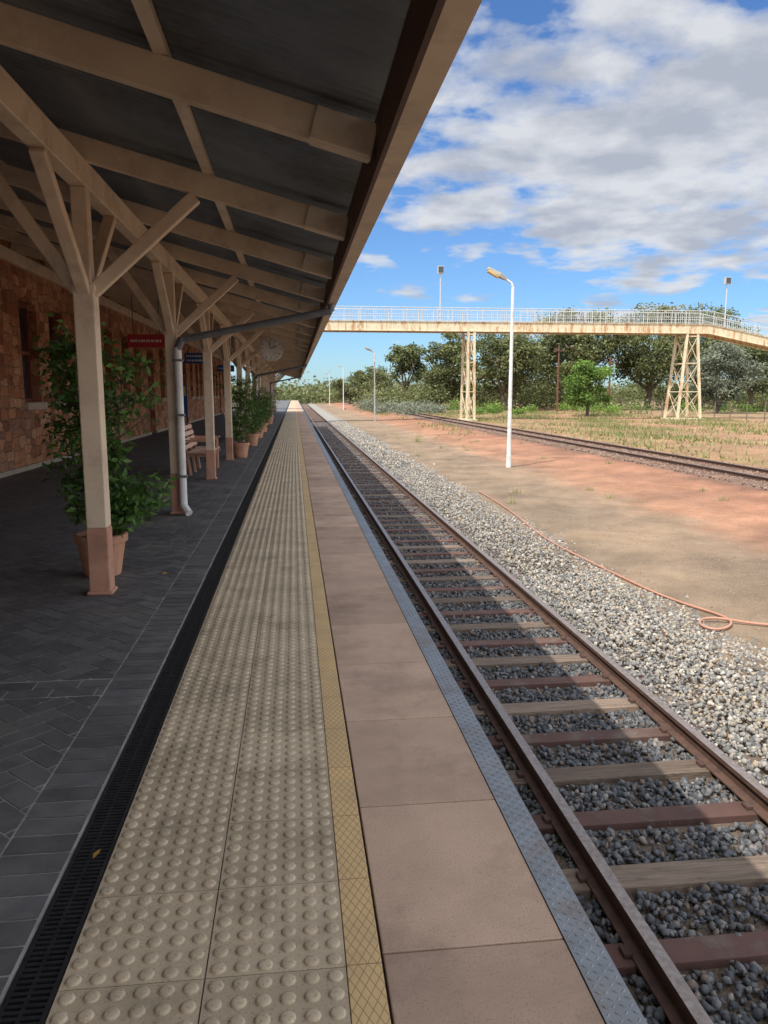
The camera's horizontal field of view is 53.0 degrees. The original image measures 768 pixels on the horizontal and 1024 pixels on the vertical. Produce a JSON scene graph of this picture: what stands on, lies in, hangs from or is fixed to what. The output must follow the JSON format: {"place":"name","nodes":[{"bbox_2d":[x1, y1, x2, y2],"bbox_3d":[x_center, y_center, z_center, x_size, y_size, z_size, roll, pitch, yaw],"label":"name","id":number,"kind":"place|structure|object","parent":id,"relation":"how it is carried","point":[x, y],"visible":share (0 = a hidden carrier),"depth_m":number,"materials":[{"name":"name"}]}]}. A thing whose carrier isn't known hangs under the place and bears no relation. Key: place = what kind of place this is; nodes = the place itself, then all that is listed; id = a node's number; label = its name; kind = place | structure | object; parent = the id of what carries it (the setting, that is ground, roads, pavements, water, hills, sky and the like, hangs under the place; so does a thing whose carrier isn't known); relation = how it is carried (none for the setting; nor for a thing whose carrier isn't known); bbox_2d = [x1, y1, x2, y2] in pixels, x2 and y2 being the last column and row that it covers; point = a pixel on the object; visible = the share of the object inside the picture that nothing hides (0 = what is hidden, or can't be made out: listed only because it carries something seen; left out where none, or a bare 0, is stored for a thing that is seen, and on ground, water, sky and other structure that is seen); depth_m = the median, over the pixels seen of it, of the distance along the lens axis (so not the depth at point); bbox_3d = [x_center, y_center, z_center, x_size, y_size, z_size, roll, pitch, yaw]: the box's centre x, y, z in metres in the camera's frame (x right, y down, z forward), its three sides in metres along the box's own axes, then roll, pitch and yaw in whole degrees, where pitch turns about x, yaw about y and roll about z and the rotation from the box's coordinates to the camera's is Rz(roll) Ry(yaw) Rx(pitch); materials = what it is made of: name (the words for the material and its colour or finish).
{"place":"outdoors","nodes":[
{"label":"outdoors","id":0,"kind":"place"},
{"bbox_2d":[230,0,767,391],"label":"sky","id":1,"kind":"structure","parent":0,"point":[587,154],"materials":[{"name":"blue"}]},
{"bbox_2d":[232,396,767,1023],"bbox_3d":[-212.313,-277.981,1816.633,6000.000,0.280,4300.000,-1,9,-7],"label":"ground","id":2,"kind":"structure","parent":0,"point":[706,528],"depth_m":18.06,"materials":[{"name":"brown soil"}]},
{"bbox_2d":[0,239,224,471],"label":"stone walls","id":3,"kind":"structure","parent":2,"relation":"on","point":[22,433],"depth_m":17.44,"materials":[{"name":"brown stone"}]},
{"bbox_2d":[18,302,159,431],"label":"frames and doors","id":4,"kind":"structure","parent":3,"relation":"in","point":[27,351],"depth_m":17.07,"materials":[{"name":"paint"}]},
{"bbox_2d":[18,308,55,397],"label":"window panes","id":5,"kind":"object","parent":4,"relation":"in","point":[24,357],"visible":0.01,"depth_m":16.85,"materials":[{"name":"black glass"}]},
{"bbox_2d":[24,396,223,409],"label":"window sills","id":6,"kind":"structure","parent":3,"relation":"attached to","point":[35,405],"depth_m":16.96,"materials":[{"name":"beige stone"}]},
{"bbox_2d":[0,400,647,1023],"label":"railway platform","id":7,"kind":"structure","parent":2,"relation":"on","point":[248,750],"depth_m":3.13,"materials":[{"name":"concrete"}]},
{"bbox_2d":[29,312,177,576],"bbox_3d":[-2.484,-0.564,6.706,1.276,2.261,0.951,3,9,21],"label":"potted plant","id":8,"kind":"object","parent":7,"relation":"on","point":[122,512],"visible":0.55,"depth_m":6.65,"materials":[{"name":"green plant"}]},
{"bbox_2d":[0,413,222,477],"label":"plinth","id":9,"kind":"structure","parent":7,"relation":"on","point":[21,469],"depth_m":17.41,"materials":[{"name":"stone"}]},
{"bbox_2d":[183,385,188,435],"bbox_3d":[-7.717,-3.840,29.085,0.600,1.900,0.075,-1,9,-7],"label":"notice board","id":10,"kind":"object","parent":7,"relation":"on","point":[185,399],"visible":0.32,"depth_m":29.05,"materials":[{"name":"metal"}]},
{"bbox_2d":[184,422,219,475],"bbox_3d":[-3.754,-1.307,15.708,0.670,0.987,1.700,-1,9,-7],"label":"platform bench","id":11,"kind":"object","parent":7,"relation":"on","point":[196,451],"visible":0.66,"depth_m":15.65,"materials":[{"name":"wood"}]},
{"bbox_2d":[213,370,262,457],"bbox_3d":[-3.593,-2.436,19.133,1.105,2.163,1.207,-8,12,-44],"label":"potted plant","id":12,"kind":"object","parent":7,"relation":"on","point":[240,448],"visible":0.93,"depth_m":19.10,"materials":[{"name":"green plant"}]},
{"bbox_2d":[0,0,481,594],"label":"station awning","id":13,"kind":"object","parent":7,"relation":"on","point":[214,178],"visible":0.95,"depth_m":5.46,"materials":[{"name":"beige wood"}]},
{"bbox_2d":[127,294,164,347],"bbox_3d":[-5.546,-4.441,17.914,0.850,1.203,0.055,-1,9,-7],"label":"hanging sign","id":14,"kind":"object","parent":13,"relation":"hanging from","point":[147,340],"visible":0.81,"depth_m":17.96,"materials":[{"name":"red metal"}]},
{"bbox_2d":[184,332,202,362],"bbox_3d":[-5.872,-5.287,24.163,0.800,1.225,0.055,-1,9,-7],"label":"hanging sign","id":15,"kind":"object","parent":13,"relation":"hanging from","point":[193,357],"visible":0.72,"depth_m":24.19,"materials":[{"name":"blue metal"}]},
{"bbox_2d":[217,357,233,371],"bbox_3d":[-7.517,-7.262,36.499,0.800,1.199,0.055,-1,9,-7],"label":"hanging sign","id":16,"kind":"object","parent":13,"relation":"hanging from","point":[219,368],"visible":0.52,"depth_m":36.53,"materials":[{"name":"blue metal"}]},
{"bbox_2d":[259,337,282,360],"bbox_3d":[-3.175,-4.600,21.627,0.680,0.722,0.211,-1,9,-7],"label":"station clock","id":17,"kind":"object","parent":13,"relation":"hanging from","point":[270,348],"visible":0.92,"depth_m":21.54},
{"bbox_2d":[244,392,272,445],"bbox_3d":[-3.987,-2.819,23.406,0.981,1.614,1.169,4,10,25],"label":"potted plant","id":18,"kind":"object","parent":7,"relation":"on","point":[253,441],"visible":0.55,"depth_m":23.37,"materials":[{"name":"green plant"}]},
{"bbox_2d":[251,386,274,437],"bbox_3d":[-4.566,-3.572,27.559,1.291,1.834,0.985,-4,10,-26],"label":"potted plant","id":19,"kind":"object","parent":7,"relation":"on","point":[262,431],"visible":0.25,"depth_m":27.58,"materials":[{"name":"green plant"}]},
{"bbox_2d":[260,394,275,431],"bbox_3d":[-4.947,-4.112,31.867,1.148,1.583,1.052,-1,9,-7],"label":"potted plant","id":20,"kind":"object","parent":7,"relation":"on","point":[266,424],"visible":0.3,"depth_m":31.67,"materials":[{"name":"green plant"}]},
{"bbox_2d":[264,388,279,423],"bbox_3d":[-5.993,-5.471,39.786,1.319,1.849,1.022,-1,9,-7],"label":"potted plant","id":21,"kind":"object","parent":7,"relation":"on","point":[269,420],"visible":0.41,"depth_m":39.76,"materials":[{"name":"green plant"}]},
{"bbox_2d":[40,562,678,857],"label":"fallen leaves","id":22,"kind":"object","parent":7,"relation":"on","point":[96,853],"visible":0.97,"depth_m":2.66,"materials":[{"name":"brown plant"}]},
{"bbox_2d":[325,373,329,404],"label":"street lamp","id":23,"kind":"object","parent":2,"relation":"on","point":[329,388],"visible":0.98,"depth_m":179.41,"materials":[{"name":"white metal"}]},
{"bbox_2d":[337,365,343,409],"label":"street lamp","id":24,"kind":"object","parent":2,"relation":"on","point":[343,386],"visible":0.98,"depth_m":129.32,"materials":[{"name":"white metal"}]},
{"bbox_2d":[328,374,364,403],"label":"eucalyptus tree","id":25,"kind":"object","parent":2,"relation":"on","point":[337,384],"visible":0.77,"depth_m":186.67,"materials":[{"name":"green plant"}]},
{"bbox_2d":[365,347,375,420],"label":"street lamp","id":26,"kind":"object","parent":2,"relation":"on","point":[366,348],"visible":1,"depth_m":79.22,"materials":[{"name":"white metal"}]},
{"bbox_2d":[350,365,398,397],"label":"eucalyptus tree","id":27,"kind":"object","parent":2,"relation":"on","point":[361,377],"visible":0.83,"depth_m":169.86,"materials":[{"name":"green plant"}]},
{"bbox_2d":[352,393,450,414],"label":"shrubs","id":28,"kind":"object","parent":2,"relation":"on","point":[405,407],"visible":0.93,"depth_m":105.87,"materials":[{"name":"green plant"}]},
{"bbox_2d":[384,342,431,396],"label":"eucalyptus tree","id":29,"kind":"object","parent":2,"relation":"on","point":[407,359],"visible":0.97,"depth_m":135.61,"materials":[{"name":"green plant"}]},
{"bbox_2d":[420,333,493,409],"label":"eucalyptus tree","id":30,"kind":"object","parent":2,"relation":"on","point":[449,352],"visible":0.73,"depth_m":125.94,"materials":[{"name":"green plant"}]},
{"bbox_2d":[231,371,767,403],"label":"distant trees","id":31,"kind":"object","parent":2,"relation":"on","point":[301,395],"visible":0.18,"depth_m":229.66,"materials":[{"name":"green plant"}]},
{"bbox_2d":[487,267,513,466],"bbox_3d":[4.407,-5.449,29.416,1.100,7.510,0.299,-1,9,-7],"label":"street lamp","id":32,"kind":"object","parent":2,"relation":"on","point":[494,273],"visible":1,"depth_m":29.40,"materials":[{"name":"white metal"}]},
{"bbox_2d":[454,334,554,410],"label":"eucalyptus tree","id":33,"kind":"object","parent":2,"relation":"on","point":[525,352],"visible":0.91,"depth_m":117.82,"materials":[{"name":"green plant"}]},
{"bbox_2d":[477,334,544,407],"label":"eucalyptus tree","id":34,"kind":"object","parent":2,"relation":"on","point":[503,370],"visible":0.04,"depth_m":134.91,"materials":[{"name":"green plant"}]},
{"bbox_2d":[308,403,767,1023],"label":"ballast","id":35,"kind":"structure","parent":2,"relation":"on","point":[418,477],"depth_m":7.96,"materials":[{"name":"grey gravel"}]},
{"bbox_2d":[300,403,767,1023],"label":"railway track","id":36,"kind":"structure","parent":35,"relation":"on","point":[660,965],"depth_m":6.19,"materials":[{"name":"metal"}]},
{"bbox_2d":[323,306,767,420],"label":"footbridge","id":37,"kind":"object","parent":2,"relation":"on","point":[709,330],"visible":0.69,"depth_m":77.18,"materials":[{"name":"beige paint"}]},
{"bbox_2d":[437,266,443,319],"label":"floodlight","id":38,"kind":"object","parent":37,"relation":"on","point":[440,270],"visible":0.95,"depth_m":76.62,"materials":[{"name":"white metal"}]},
{"bbox_2d":[724,277,731,324],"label":"floodlight","id":39,"kind":"object","parent":37,"relation":"on","point":[727,280],"visible":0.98,"depth_m":80.11,"materials":[{"name":"white metal"}]},
{"bbox_2d":[332,366,767,409],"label":"back shrubs","id":40,"kind":"object","parent":2,"relation":"on","point":[546,398],"visible":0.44,"depth_m":132.87,"materials":[{"name":"green plant"}]},
{"bbox_2d":[335,401,767,490],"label":"track bed","id":41,"kind":"object","parent":2,"relation":"on","point":[716,476],"visible":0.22,"depth_m":30.68,"materials":[{"name":"gravel"}]},
{"bbox_2d":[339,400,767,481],"bbox_3d":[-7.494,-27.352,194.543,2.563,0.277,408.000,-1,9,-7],"label":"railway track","id":42,"kind":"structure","parent":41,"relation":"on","point":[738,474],"depth_m":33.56,"materials":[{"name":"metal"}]},
{"bbox_2d":[382,428,728,503],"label":"weed tufts","id":43,"kind":"object","parent":2,"relation":"on","point":[514,502],"visible":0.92,"depth_m":22.86,"materials":[{"name":"green plant"}]},
{"bbox_2d":[553,345,565,411],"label":"telegraph pole","id":44,"kind":"object","parent":2,"relation":"on","point":[558,350],"visible":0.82,"depth_m":109.86,"materials":[{"name":"brown wood"}]},
{"bbox_2d":[526,334,601,407],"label":"eucalyptus tree","id":45,"kind":"object","parent":2,"relation":"on","point":[552,375],"visible":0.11,"depth_m":143.73,"materials":[{"name":"green plant"}]},
{"bbox_2d":[389,440,767,652],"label":"loose gravel","id":46,"kind":"structure","parent":2,"relation":"on","point":[616,513],"depth_m":19.43,"materials":[{"name":"gravel"}]},
{"bbox_2d":[529,305,633,409],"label":"eucalyptus tree","id":47,"kind":"object","parent":2,"relation":"on","point":[587,347],"visible":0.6,"depth_m":122.16,"materials":[{"name":"green plant"}]},
{"bbox_2d":[555,359,617,415],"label":"tree","id":48,"kind":"object","parent":2,"relation":"on","point":[578,384],"visible":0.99,"depth_m":90.35,"materials":[{"name":"green plant"}]},
{"bbox_2d":[443,397,767,415],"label":"green shrubs","id":49,"kind":"object","parent":2,"relation":"on","point":[488,407],"visible":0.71,"depth_m":105.95,"materials":[{"name":"green plant"}]},
{"bbox_2d":[605,357,616,410],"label":"telegraph pole","id":50,"kind":"object","parent":2,"relation":"on","point":[610,362],"visible":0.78,"depth_m":112.82,"materials":[{"name":"brown wood"}]},
{"bbox_2d":[478,491,767,629],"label":"garden hose","id":51,"kind":"object","parent":2,"relation":"on","point":[722,617],"visible":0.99,"depth_m":10.64,"materials":[{"name":"rubber"}]},
{"bbox_2d":[523,397,767,421],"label":"fence","id":52,"kind":"object","parent":2,"relation":"on","point":[730,403],"visible":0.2,"depth_m":93.55,"materials":[{"name":"brown wood"}]},
{"bbox_2d":[607,302,709,409],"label":"eucalyptus tree","id":53,"kind":"object","parent":2,"relation":"on","point":[657,365],"visible":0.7,"depth_m":121.35,"materials":[{"name":"green plant"}]},
{"bbox_2d":[652,301,763,405],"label":"eucalyptus tree","id":54,"kind":"object","parent":2,"relation":"on","point":[711,341],"visible":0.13,"depth_m":132.45,"materials":[{"name":"green plant"}]},
{"bbox_2d":[688,340,767,413],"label":"saltbush tree","id":55,"kind":"object","parent":2,"relation":"on","point":[740,373],"visible":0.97,"depth_m":101.70,"materials":[{"name":"green plant"}]},
{"bbox_2d":[717,329,767,411],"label":"eucalyptus tree","id":56,"kind":"object","parent":2,"relation":"on","point":[761,355],"visible":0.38,"depth_m":110.48,"materials":[{"name":"green plant"}]},
{"bbox_2d":[362,410,767,466],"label":"grass","id":57,"kind":"structure","parent":0,"point":[622,427],"depth_m":61.46,"materials":[{"name":"plant"}]}
]}

